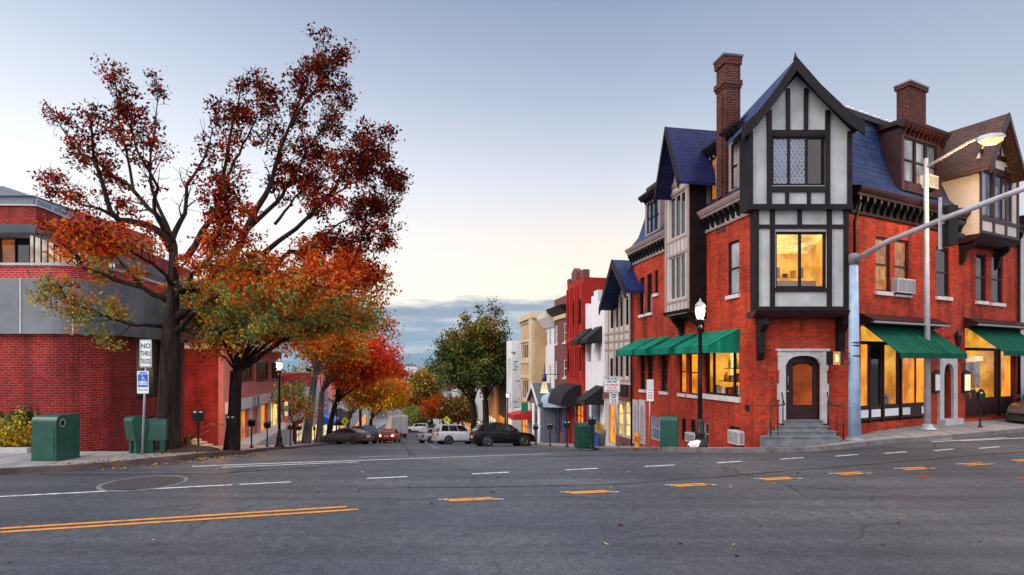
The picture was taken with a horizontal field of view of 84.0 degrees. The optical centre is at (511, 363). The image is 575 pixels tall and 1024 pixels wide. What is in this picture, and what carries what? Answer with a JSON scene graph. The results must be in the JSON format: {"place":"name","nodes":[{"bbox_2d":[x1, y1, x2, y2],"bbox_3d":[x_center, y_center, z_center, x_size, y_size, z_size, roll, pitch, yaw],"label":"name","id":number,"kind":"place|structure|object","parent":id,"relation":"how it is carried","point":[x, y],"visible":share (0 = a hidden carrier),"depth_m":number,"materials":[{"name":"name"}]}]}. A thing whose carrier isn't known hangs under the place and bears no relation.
{"place":"outdoors","nodes":[
{"label":"outdoors","id":0,"kind":"place"},
{"bbox_2d":[0,418,385,467],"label":"pavement","id":1,"kind":"structure","parent":0,"point":[8,460],"depth_m":15.88,"materials":[{"name":"concrete"}]},
{"bbox_2d":[0,445,30,452],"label":"planting bed","id":2,"kind":"object","parent":1,"relation":"on","point":[18,449],"visible":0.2,"depth_m":16.90,"materials":[{"name":"concrete"}]},
{"bbox_2d":[0,425,30,446],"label":"garden shrub","id":3,"kind":"object","parent":2,"relation":"on","point":[25,441],"visible":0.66,"depth_m":17.53,"materials":[{"name":"yellow plant"}]},
{"bbox_2d":[0,409,35,446],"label":"garden shrub","id":4,"kind":"object","parent":2,"relation":"on","point":[3,429],"visible":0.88,"depth_m":17.50,"materials":[{"name":"yellow plant"}]},
{"bbox_2d":[0,406,42,432],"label":"garden shrub","id":5,"kind":"object","parent":2,"relation":"on","point":[29,414],"visible":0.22,"depth_m":18.04,"materials":[{"name":"green plant"}]},
{"bbox_2d":[31,413,80,460],"bbox_3d":[-12.259,1.976,15.299,0.744,1.200,0.742,0,0,6],"label":"relay box","id":6,"kind":"object","parent":1,"relation":"on","point":[55,436],"visible":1,"depth_m":14.98,"materials":[{"name":"metal"}]},
{"bbox_2d":[33,428,53,458],"bbox_3d":[-12.297,2.096,14.936,0.600,0.800,0.011,0,0,6],"label":"door","id":7,"kind":"structure","parent":6,"relation":"in","point":[43,438],"depth_m":14.93,"materials":[{"name":"metal"}]},
{"bbox_2d":[124,415,148,453],"bbox_3d":[-11.104,2.111,16.860,0.440,1.100,0.532,0,0,28],"label":"relay box","id":8,"kind":"object","parent":1,"relation":"on","point":[133,427],"visible":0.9,"depth_m":16.71,"materials":[{"name":"metal"}]},
{"bbox_2d":[137,340,151,454],"bbox_3d":[-10.511,0.969,16.310,0.412,3.295,0.100,0,0,0],"label":"no trucks sign","id":9,"kind":"object","parent":1,"relation":"on","point":[145,362],"visible":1,"depth_m":16.27,"materials":[{"name":"grey metal"}]},
{"bbox_2d":[146,418,168,452],"bbox_3d":[-10.699,2.186,17.182,0.500,1.000,0.428,0,0,-20],"label":"relay box","id":10,"kind":"object","parent":1,"relation":"on","point":[158,429],"visible":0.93,"depth_m":17.05,"materials":[{"name":"metal"}]},
{"bbox_2d":[155,445,219,452],"bbox_3d":[-10.542,2.735,18.000,2.320,0.196,2.283,0,0,0],"label":"mulch mound","id":11,"kind":"object","parent":1,"relation":"on","point":[189,448],"visible":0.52,"depth_m":17.91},
{"bbox_2d":[192,410,204,444],"bbox_3d":[-11.189,2.409,20.300,0.370,1.469,0.209,0,0,-11],"label":"parking meter","id":12,"kind":"object","parent":1,"relation":"on","point":[198,417],"visible":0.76,"depth_m":20.26,"materials":[{"name":"metal"}]},
{"bbox_2d":[187,424,225,446],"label":"orange lit steps","id":13,"kind":"structure","parent":1,"relation":"on","point":[194,441],"depth_m":28.77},
{"bbox_2d":[25,22,413,449],"bbox_3d":[-9.611,-4.044,18.047,13.417,13.966,7.038,0,0,0],"label":"oak tree","id":14,"kind":"object","parent":1,"relation":"on","point":[336,276],"visible":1,"depth_m":17.29,"materials":[{"name":"red plant"}]},
{"bbox_2d":[151,247,395,450],"bbox_3d":[-9.892,-0.492,23.895,10.167,8.386,7.422,0,0,24],"label":"maple tree","id":15,"kind":"object","parent":1,"relation":"on","point":[239,365],"visible":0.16,"depth_m":23.50,"materials":[{"name":"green plant"}]},
{"bbox_2d":[274,358,283,446],"bbox_3d":[-12.880,2.136,31.500,0.500,4.960,0.487,0,0,0],"label":"street lamp","id":16,"kind":"object","parent":1,"relation":"on","point":[279,438],"visible":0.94,"depth_m":31.43,"materials":[{"name":"metal"}]},
{"bbox_2d":[265,375,320,443],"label":"sapling","id":17,"kind":"object","parent":1,"relation":"on","point":[292,404],"visible":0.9,"depth_m":42.76,"materials":[{"name":"orange plant"}]},
{"bbox_2d":[279,329,381,443],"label":"leaning trunk tree","id":18,"kind":"object","parent":1,"relation":"on","point":[344,346],"visible":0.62,"depth_m":44.74,"materials":[{"name":"orange plant"}]},
{"bbox_2d":[299,335,383,442],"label":"slim tree","id":19,"kind":"object","parent":1,"relation":"on","point":[327,370],"visible":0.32,"depth_m":51.74,"materials":[{"name":"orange plant"}]},
{"bbox_2d":[317,329,413,434],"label":"red maple","id":20,"kind":"object","parent":1,"relation":"on","point":[384,368],"visible":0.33,"depth_m":55.08,"materials":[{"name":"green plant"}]},
{"bbox_2d":[330,372,403,427],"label":"forked maple","id":21,"kind":"object","parent":1,"relation":"on","point":[382,388],"visible":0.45,"depth_m":68.14,"materials":[{"name":"orange plant"}]},
{"bbox_2d":[0,423,1023,574],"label":"road","id":22,"kind":"structure","parent":0,"point":[948,513],"depth_m":10.16,"materials":[{"name":"asphalt"}]},
{"bbox_2d":[96,475,188,491],"bbox_3d":[-8.292,2.693,12.820,1.760,0.007,1.760,0,0,0],"label":"manhole cover","id":23,"kind":"object","parent":22,"relation":"on","point":[147,482],"visible":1,"depth_m":12.75,"materials":[{"name":"metal"}]},
{"bbox_2d":[52,446,271,468],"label":"fallen leaves","id":24,"kind":"object","parent":22,"relation":"on","point":[165,455],"visible":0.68,"depth_m":15.94,"materials":[{"name":"brown plant"}]},
{"bbox_2d":[0,423,385,474],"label":"kerb","id":25,"kind":"structure","parent":22,"relation":"on","point":[58,468],"depth_m":15.05,"materials":[{"name":"concrete"}]},
{"bbox_2d":[320,428,373,443],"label":"parked car","id":26,"kind":"object","parent":22,"relation":"on","point":[350,435],"visible":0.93,"depth_m":50.76,"materials":[{"name":"black metal"}]},
{"bbox_2d":[343,425,378,443],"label":"parked car","id":27,"kind":"object","parent":22,"relation":"on","point":[371,430],"visible":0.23,"depth_m":56.32,"materials":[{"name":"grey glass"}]},
{"bbox_2d":[359,371,412,424],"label":"golden maple","id":28,"kind":"object","parent":22,"relation":"on","point":[400,399],"visible":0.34,"depth_m":82.43,"materials":[{"name":"orange plant"}]},
{"bbox_2d":[378,429,400,442],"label":"moving car","id":29,"kind":"object","parent":22,"relation":"on","point":[385,435],"visible":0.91,"depth_m":59.24,"materials":[{"name":"red metal"}]},
{"bbox_2d":[385,414,407,437],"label":"box truck","id":30,"kind":"object","parent":22,"relation":"on","point":[399,422],"visible":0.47,"depth_m":79.21,"materials":[{"name":"grey metal"}]},
{"bbox_2d":[400,404,433,426],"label":"green tree","id":31,"kind":"object","parent":22,"relation":"on","point":[414,414],"visible":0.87,"depth_m":115.90,"materials":[{"name":"green plant"}]},
{"bbox_2d":[415,428,433,442],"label":"parked car","id":32,"kind":"object","parent":22,"relation":"on","point":[423,435],"visible":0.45,"depth_m":58.65,"materials":[{"name":"silver metal"}]},
{"bbox_2d":[404,364,445,422],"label":"olive maple","id":33,"kind":"object","parent":22,"relation":"on","point":[423,386],"visible":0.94,"depth_m":117.35,"materials":[{"name":"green plant"}]},
{"bbox_2d":[419,392,449,423],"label":"russet tree","id":34,"kind":"object","parent":22,"relation":"on","point":[429,405],"visible":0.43,"depth_m":109.08,"materials":[{"name":"orange plant"}]},
{"bbox_2d":[431,423,475,443],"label":"parked car","id":35,"kind":"object","parent":22,"relation":"on","point":[449,433],"visible":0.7,"depth_m":51.05,"materials":[{"name":"white metal"}]},
{"bbox_2d":[430,393,477,424],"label":"autumn street tree","id":36,"kind":"object","parent":22,"relation":"on","point":[456,409],"visible":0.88,"depth_m":96.61,"materials":[{"name":"green plant"}]},
{"bbox_2d":[469,422,534,445],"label":"parked car","id":37,"kind":"object","parent":22,"relation":"on","point":[488,433],"visible":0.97,"depth_m":42.54,"materials":[{"name":"black metal"}]},
{"bbox_2d":[0,437,1015,499],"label":"white lane marking","id":38,"kind":"object","parent":22,"relation":"on","point":[436,457],"visible":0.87,"depth_m":15.00,"materials":[{"name":"paint"}]},
{"bbox_2d":[0,459,1023,532],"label":"yellow centre marking","id":39,"kind":"object","parent":22,"relation":"on","point":[491,498],"visible":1,"depth_m":10.13,"materials":[{"name":"paint"}]},
{"bbox_2d":[172,441,1016,488],"bbox_3d":[-9.442,5.855,35.200,25.216,6.320,56.257,0,0,-30],"label":"tar seam","id":40,"kind":"object","parent":22,"relation":"on","point":[409,451],"visible":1,"depth_m":14.31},
{"bbox_2d":[502,428,1023,452],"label":"kerb","id":41,"kind":"structure","parent":22,"relation":"on","point":[818,448],"depth_m":18.93,"materials":[{"name":"concrete"}]},
{"bbox_2d":[1006,394,1023,422],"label":"parked car","id":42,"kind":"object","parent":22,"relation":"on","point":[1014,411],"visible":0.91,"depth_m":23.84,"materials":[{"name":"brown metal"}]},
{"bbox_2d":[0,0,1023,371],"label":"sky","id":43,"kind":"structure","parent":0,"point":[532,131],"materials":[{"name":"blue"}]},
{"bbox_2d":[283,372,923,422],"bbox_3d":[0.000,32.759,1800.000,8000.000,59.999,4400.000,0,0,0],"label":"ground","id":44,"kind":"structure","parent":0,"point":[861,421],"depth_m":28.47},
{"bbox_2d":[0,186,220,450],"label":"rounded brick building","id":45,"kind":"structure","parent":44,"relation":"on","point":[46,367],"depth_m":19.11,"materials":[{"name":"red brick"}]},
{"bbox_2d":[136,338,160,398],"bbox_3d":[-14.696,0.208,22.828,0.070,2.336,3.407,0,0,-10],"label":"window","id":46,"kind":"structure","parent":45,"relation":"in","point":[154,370],"depth_m":23.46,"materials":[{"name":"black glass"}]},
{"bbox_2d":[184,342,292,445],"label":"pink brick shops","id":47,"kind":"structure","parent":44,"relation":"on","point":[206,387],"depth_m":37.65,"materials":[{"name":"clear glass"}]},
{"bbox_2d":[256,361,269,381],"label":"window","id":48,"kind":"structure","parent":47,"relation":"in","point":[261,368],"depth_m":47.96,"materials":[{"name":"grey glass"}]},
{"bbox_2d":[282,373,310,440],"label":"red brick building","id":49,"kind":"structure","parent":44,"relation":"on","point":[287,377],"depth_m":61.74,"materials":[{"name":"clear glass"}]},
{"bbox_2d":[301,385,319,439],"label":"white panel building","id":50,"kind":"structure","parent":44,"relation":"on","point":[315,408],"depth_m":68.46,"materials":[{"name":"brown"}]},
{"bbox_2d":[320,390,338,435],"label":"glass front building","id":51,"kind":"structure","parent":44,"relation":"on","point":[326,417],"depth_m":83.40,"materials":[{"name":"blue"}]},
{"bbox_2d":[317,374,351,430],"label":"white red roof building","id":52,"kind":"structure","parent":44,"relation":"on","point":[341,414],"depth_m":93.96,"materials":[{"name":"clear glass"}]},
{"bbox_2d":[350,403,367,427],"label":"grey shop building","id":53,"kind":"structure","parent":44,"relation":"on","point":[354,419],"depth_m":138.97,"materials":[{"name":"paint"}]},
{"bbox_2d":[378,366,433,417],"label":"apartment block","id":54,"kind":"structure","parent":44,"relation":"on","point":[407,368],"depth_m":230.00,"materials":[{"name":"white glass"}]},
{"bbox_2d":[473,387,482,424],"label":"shop building","id":55,"kind":"structure","parent":44,"relation":"on","point":[479,407],"depth_m":94.36,"materials":[{"name":"white glass"}]},
{"bbox_2d":[487,380,499,421],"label":"terracotta building","id":56,"kind":"structure","parent":44,"relation":"on","point":[493,403],"depth_m":76.57,"materials":[{"name":"orange glass"}]},
{"bbox_2d":[499,342,506,423],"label":"brown building","id":57,"kind":"structure","parent":44,"relation":"on","point":[503,403],"depth_m":71.14,"materials":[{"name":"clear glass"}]},
{"bbox_2d":[507,340,520,431],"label":"mottled building","id":58,"kind":"structure","parent":44,"relation":"on","point":[514,370],"depth_m":62.64,"materials":[{"name":"paint"}]},
{"bbox_2d":[516,312,548,433],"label":"tan building","id":59,"kind":"structure","parent":44,"relation":"on","point":[533,341],"depth_m":50.98,"materials":[{"name":"paint"}]},
{"bbox_2d":[508,410,535,419],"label":"red awning","id":60,"kind":"object","parent":59,"relation":"attached to","point":[516,415],"visible":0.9,"depth_m":50.00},
{"bbox_2d":[525,383,554,442],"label":"pedimented shop","id":61,"kind":"structure","parent":44,"relation":"on","point":[545,416],"depth_m":47.38,"materials":[{"name":"grey paint"}]},
{"bbox_2d":[536,315,553,392],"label":"white narrow building","id":62,"kind":"structure","parent":44,"relation":"on","point":[546,322],"depth_m":49.19,"materials":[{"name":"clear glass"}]},
{"bbox_2d":[541,295,566,442],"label":"dark brick building","id":63,"kind":"structure","parent":44,"relation":"on","point":[557,312],"depth_m":45.69,"materials":[{"name":"red brick"}]},
{"bbox_2d":[548,268,605,443],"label":"scarlet building","id":64,"kind":"structure","parent":44,"relation":"on","point":[582,286],"depth_m":40.48,"materials":[{"name":"brick"}]},
{"bbox_2d":[570,290,604,429],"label":"white brick building","id":65,"kind":"structure","parent":44,"relation":"on","point":[591,336],"depth_m":36.72,"materials":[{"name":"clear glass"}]},
{"bbox_2d":[599,259,643,445],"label":"tudor shop","id":66,"kind":"structure","parent":44,"relation":"on","point":[622,283],"depth_m":32.55,"materials":[{"name":"paint"}]},
{"bbox_2d":[609,405,614,443],"bbox_3d":[6.066,3.586,34.124,0.264,2.417,1.086,0,0,0],"label":"shop door","id":67,"kind":"structure","parent":66,"relation":"in","point":[611,407],"depth_m":34.27,"materials":[{"name":"brown"}]},
{"bbox_2d":[615,52,1023,446],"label":"corner building","id":68,"kind":"structure","parent":44,"relation":"on","point":[782,198],"depth_m":21.83,"materials":[{"name":"red brick"}]},
{"bbox_2d":[645,273,652,315],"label":"window","id":69,"kind":"structure","parent":68,"relation":"in","point":[650,312],"depth_m":28.89,"materials":[{"name":"black glass"}]},
{"bbox_2d":[651,416,659,440],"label":"window","id":70,"kind":"structure","parent":68,"relation":"in","point":[655,421],"depth_m":28.31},
{"bbox_2d":[659,355,667,394],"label":"window","id":71,"kind":"structure","parent":68,"relation":"in","point":[664,391],"depth_m":27.21,"materials":[{"name":"clear glass"}]},
{"bbox_2d":[671,253,684,300],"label":"window","id":72,"kind":"structure","parent":68,"relation":"in","point":[677,262],"depth_m":24.29,"materials":[{"name":"glass"}]},
{"bbox_2d":[671,190,684,239],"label":"window","id":73,"kind":"structure","parent":68,"relation":"in","point":[678,201],"depth_m":24.29,"materials":[{"name":"glass"}]},
{"bbox_2d":[677,354,685,396],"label":"window","id":74,"kind":"structure","parent":68,"relation":"in","point":[683,356],"depth_m":25.43,"materials":[{"name":"yellow"}]},
{"bbox_2d":[686,354,697,398],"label":"window","id":75,"kind":"structure","parent":68,"relation":"in","point":[693,357],"depth_m":24.45,"materials":[{"name":"yellow"}]},
{"bbox_2d":[706,352,738,396],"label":"shop window","id":76,"kind":"structure","parent":68,"relation":"in","point":[724,367],"depth_m":23.29,"materials":[{"name":"yellow glass"}]},
{"bbox_2d":[725,240,739,299],"bbox_3d":[8.376,-3.503,21.338,0.318,2.155,0.885,0,0,-10],"label":"window","id":77,"kind":"structure","parent":68,"relation":"in","point":[734,246],"depth_m":21.45,"materials":[{"name":"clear glass"}]},
{"bbox_2d":[728,429,743,445],"bbox_3d":[8.381,2.749,21.010,0.511,0.545,0.745,0,0,-10],"label":"air conditioner","id":78,"kind":"object","parent":68,"relation":"attached to","point":[736,437],"visible":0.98,"depth_m":20.80,"materials":[{"name":"grey metal"}]},
{"bbox_2d":[772,136,824,184],"bbox_3d":[9.686,-6.853,19.305,1.816,1.686,0.070,0,0,0],"label":"window","id":79,"kind":"structure","parent":68,"relation":"in","point":[796,160],"depth_m":19.32,"materials":[{"name":"grey glass"}]},
{"bbox_2d":[776,232,825,287],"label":"window","id":80,"kind":"structure","parent":68,"relation":"in","point":[800,256],"depth_m":20.23,"materials":[{"name":"yellow glass"}]},
{"bbox_2d":[786,356,819,419],"bbox_3d":[10.259,0.855,20.123,1.260,2.295,0.154,0,0,0],"label":"door","id":81,"kind":"structure","parent":68,"relation":"in","point":[802,372],"depth_m":20.12,"materials":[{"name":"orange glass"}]},
{"bbox_2d":[861,343,868,406],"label":"shop window","id":82,"kind":"structure","parent":68,"relation":"in","point":[864,346],"depth_m":20.59,"materials":[{"name":"yellow"}]},
{"bbox_2d":[861,326,883,341],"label":"transom window","id":83,"kind":"structure","parent":68,"relation":"in","point":[866,335],"depth_m":20.67,"materials":[{"name":"yellow"}]},
{"bbox_2d":[871,343,881,406],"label":"shop window","id":84,"kind":"structure","parent":68,"relation":"in","point":[876,348],"depth_m":20.94,"materials":[{"name":"black glass"}]},
{"bbox_2d":[874,237,893,295],"bbox_3d":[13.671,-3.571,20.948,1.034,2.143,0.661,0,0,0],"label":"window","id":85,"kind":"structure","parent":68,"relation":"in","point":[882,255],"depth_m":21.08,"materials":[{"name":"brown"}]},
{"bbox_2d":[885,343,898,405],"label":"shop window","id":86,"kind":"structure","parent":68,"relation":"in","point":[891,356],"depth_m":21.88,"materials":[{"name":"yellow glass"}]},
{"bbox_2d":[894,240,912,297],"bbox_3d":[14.761,-3.587,21.524,1.043,2.174,0.665,0,0,0],"label":"window","id":87,"kind":"structure","parent":68,"relation":"in","point":[900,245],"depth_m":21.66,"materials":[{"name":"brown"}]},
{"bbox_2d":[892,278,915,294],"bbox_3d":[14.675,-2.876,21.506,1.194,0.577,0.511,0,0,-28],"label":"air conditioner","id":88,"kind":"object","parent":68,"relation":"attached to","point":[903,286],"visible":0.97,"depth_m":21.20,"materials":[{"name":"grey metal"}]},
{"bbox_2d":[902,358,923,404],"bbox_3d":[15.658,0.420,22.106,1.979,2.329,0.070,0,0,-28],"label":"shop window","id":89,"kind":"structure","parent":68,"relation":"in","point":[912,368],"depth_m":22.05,"materials":[{"name":"yellow"}]},
{"bbox_2d":[920,174,938,191],"bbox_3d":[16.442,-7.119,22.554,0.743,0.553,0.511,0,0,-28],"label":"air conditioner","id":90,"kind":"object","parent":68,"relation":"attached to","point":[933,182],"visible":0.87,"depth_m":22.36,"materials":[{"name":"grey metal"}]},
{"bbox_2d":[935,247,952,300],"bbox_3d":[17.368,-3.602,22.904,1.110,2.124,0.701,0,0,0],"label":"window","id":91,"kind":"structure","parent":68,"relation":"in","point":[941,255],"depth_m":23.04,"materials":[{"name":"grey glass"}]},
{"bbox_2d":[965,328,995,347],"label":"transom window","id":92,"kind":"structure","parent":68,"relation":"in","point":[972,340],"depth_m":24.28,"materials":[{"name":"yellow"}]},
{"bbox_2d":[966,349,996,399],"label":"shop window","id":93,"kind":"structure","parent":68,"relation":"in","point":[982,363],"depth_m":25.38,"materials":[{"name":"yellow glass"}]},
{"bbox_2d":[975,253,989,304],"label":"window","id":94,"kind":"structure","parent":68,"relation":"in","point":[980,258],"depth_m":24.48,"materials":[{"name":"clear glass"}]},
{"bbox_2d":[983,170,1011,222],"bbox_3d":[20.064,-6.899,23.589,2.567,1.903,0.070,0,0,-28],"label":"window","id":95,"kind":"structure","parent":68,"relation":"in","point":[987,176],"depth_m":23.64,"materials":[{"name":"glass"}]},
{"bbox_2d":[990,255,1005,306],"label":"window","id":96,"kind":"structure","parent":68,"relation":"in","point":[995,275],"depth_m":25.10,"materials":[{"name":"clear glass"}]},
{"bbox_2d":[1001,351,1011,397],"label":"shop window","id":97,"kind":"structure","parent":68,"relation":"in","point":[1006,361],"depth_m":25.62,"materials":[{"name":"yellow"}]},
{"bbox_2d":[922,215,1023,417],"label":"neighbouring building","id":98,"kind":"structure","parent":44,"relation":"on","point":[1021,219],"depth_m":26.13,"materials":[{"name":"brick"}]},
{"bbox_2d":[445,418,1023,447],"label":"pavement","id":99,"kind":"structure","parent":0,"point":[966,427],"depth_m":21.41,"materials":[{"name":"concrete"}]},
{"bbox_2d":[424,324,488,430],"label":"green street tree","id":100,"kind":"object","parent":99,"relation":"on","point":[446,364],"visible":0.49,"depth_m":78.05,"materials":[{"name":"green plant"}]},
{"bbox_2d":[444,296,511,423],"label":"green street tree","id":101,"kind":"object","parent":99,"relation":"on","point":[481,352],"visible":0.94,"depth_m":68.92,"materials":[{"name":"green plant"}]},
{"bbox_2d":[574,422,594,448],"bbox_3d":[3.585,3.568,28.199,0.874,1.220,0.772,0,0,-8],"label":"relay box","id":102,"kind":"object","parent":99,"relation":"on","point":[582,435],"visible":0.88,"depth_m":27.83,"materials":[{"name":"metal"}]},
{"bbox_2d":[579,430,593,446],"bbox_3d":[3.638,3.688,27.822,0.730,0.820,0.011,0,0,-8],"label":"door","id":103,"kind":"structure","parent":102,"relation":"in","point":[584,435],"depth_m":27.81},
{"bbox_2d":[595,422,606,445],"bbox_3d":[4.916,3.921,31.491,0.693,1.391,0.759,0,0,0],"label":"planter","id":104,"kind":"object","parent":99,"relation":"on","point":[601,431],"visible":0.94,"depth_m":31.29,"materials":[{"name":"concrete"}]},
{"bbox_2d":[604,376,619,447],"bbox_3d":[3.749,1.832,21.409,0.614,2.700,0.102,0,0,0],"label":"speed limit sign","id":105,"kind":"object","parent":99,"relation":"on","point":[611,383],"visible":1,"depth_m":21.36,"materials":[{"name":"grey metal"}]},
{"bbox_2d":[647,379,653,447],"bbox_3d":[5.091,1.852,21.009,0.260,2.522,0.092,0,0,0],"label":"parking sign","id":106,"kind":"object","parent":99,"relation":"on","point":[650,387],"visible":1,"depth_m":20.96,"materials":[{"name":"grey metal"}]},
{"bbox_2d":[660,415,678,448],"bbox_3d":[5.645,2.474,20.399,0.624,1.180,0.522,0,0,22],"label":"relay box","id":107,"kind":"object","parent":99,"relation":"on","point":[669,430],"visible":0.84,"depth_m":20.17,"materials":[{"name":"metal"}]},
{"bbox_2d":[662,425,675,446],"bbox_3d":[5.549,2.594,20.162,0.480,0.780,0.011,0,0,22],"label":"door","id":108,"kind":"structure","parent":107,"relation":"in","point":[668,432],"depth_m":20.16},
{"bbox_2d":[695,298,707,446],"bbox_3d":[6.250,0.306,18.900,0.500,4.960,0.487,0,0,0],"label":"street lamp","id":109,"kind":"object","parent":99,"relation":"on","point":[700,306],"visible":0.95,"depth_m":18.83,"materials":[{"name":"metal"}]},
{"bbox_2d":[844,186,1023,441],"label":"traffic mast","id":110,"kind":"object","parent":99,"relation":"on","point":[854,408],"visible":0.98,"depth_m":19.14,"materials":[{"name":"metal"}]},
{"bbox_2d":[826,351,849,364],"bbox_3d":[11.128,-0.172,19.239,0.976,0.460,0.304,0,0,-19],"label":"pedestrian signal","id":111,"kind":"object","parent":110,"relation":"attached to","point":[834,357],"visible":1,"depth_m":19.07,"materials":[{"name":"metal"}]},
{"bbox_2d":[938,197,965,249],"bbox_3d":[10.988,-3.505,14.262,0.578,1.300,0.352,0,0,0],"label":"traffic signal","id":112,"kind":"object","parent":110,"relation":"attached to","point":[949,235],"visible":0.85,"depth_m":14.15,"materials":[{"name":"plastic"}]},
{"bbox_2d":[918,132,1005,430],"bbox_3d":[16.024,-2.721,20.428,0.623,10.402,2.584,0,0,-29],"label":"tall street light","id":113,"kind":"object","parent":99,"relation":"on","point":[990,139],"visible":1,"depth_m":21.22,"materials":[{"name":"silver metal"}]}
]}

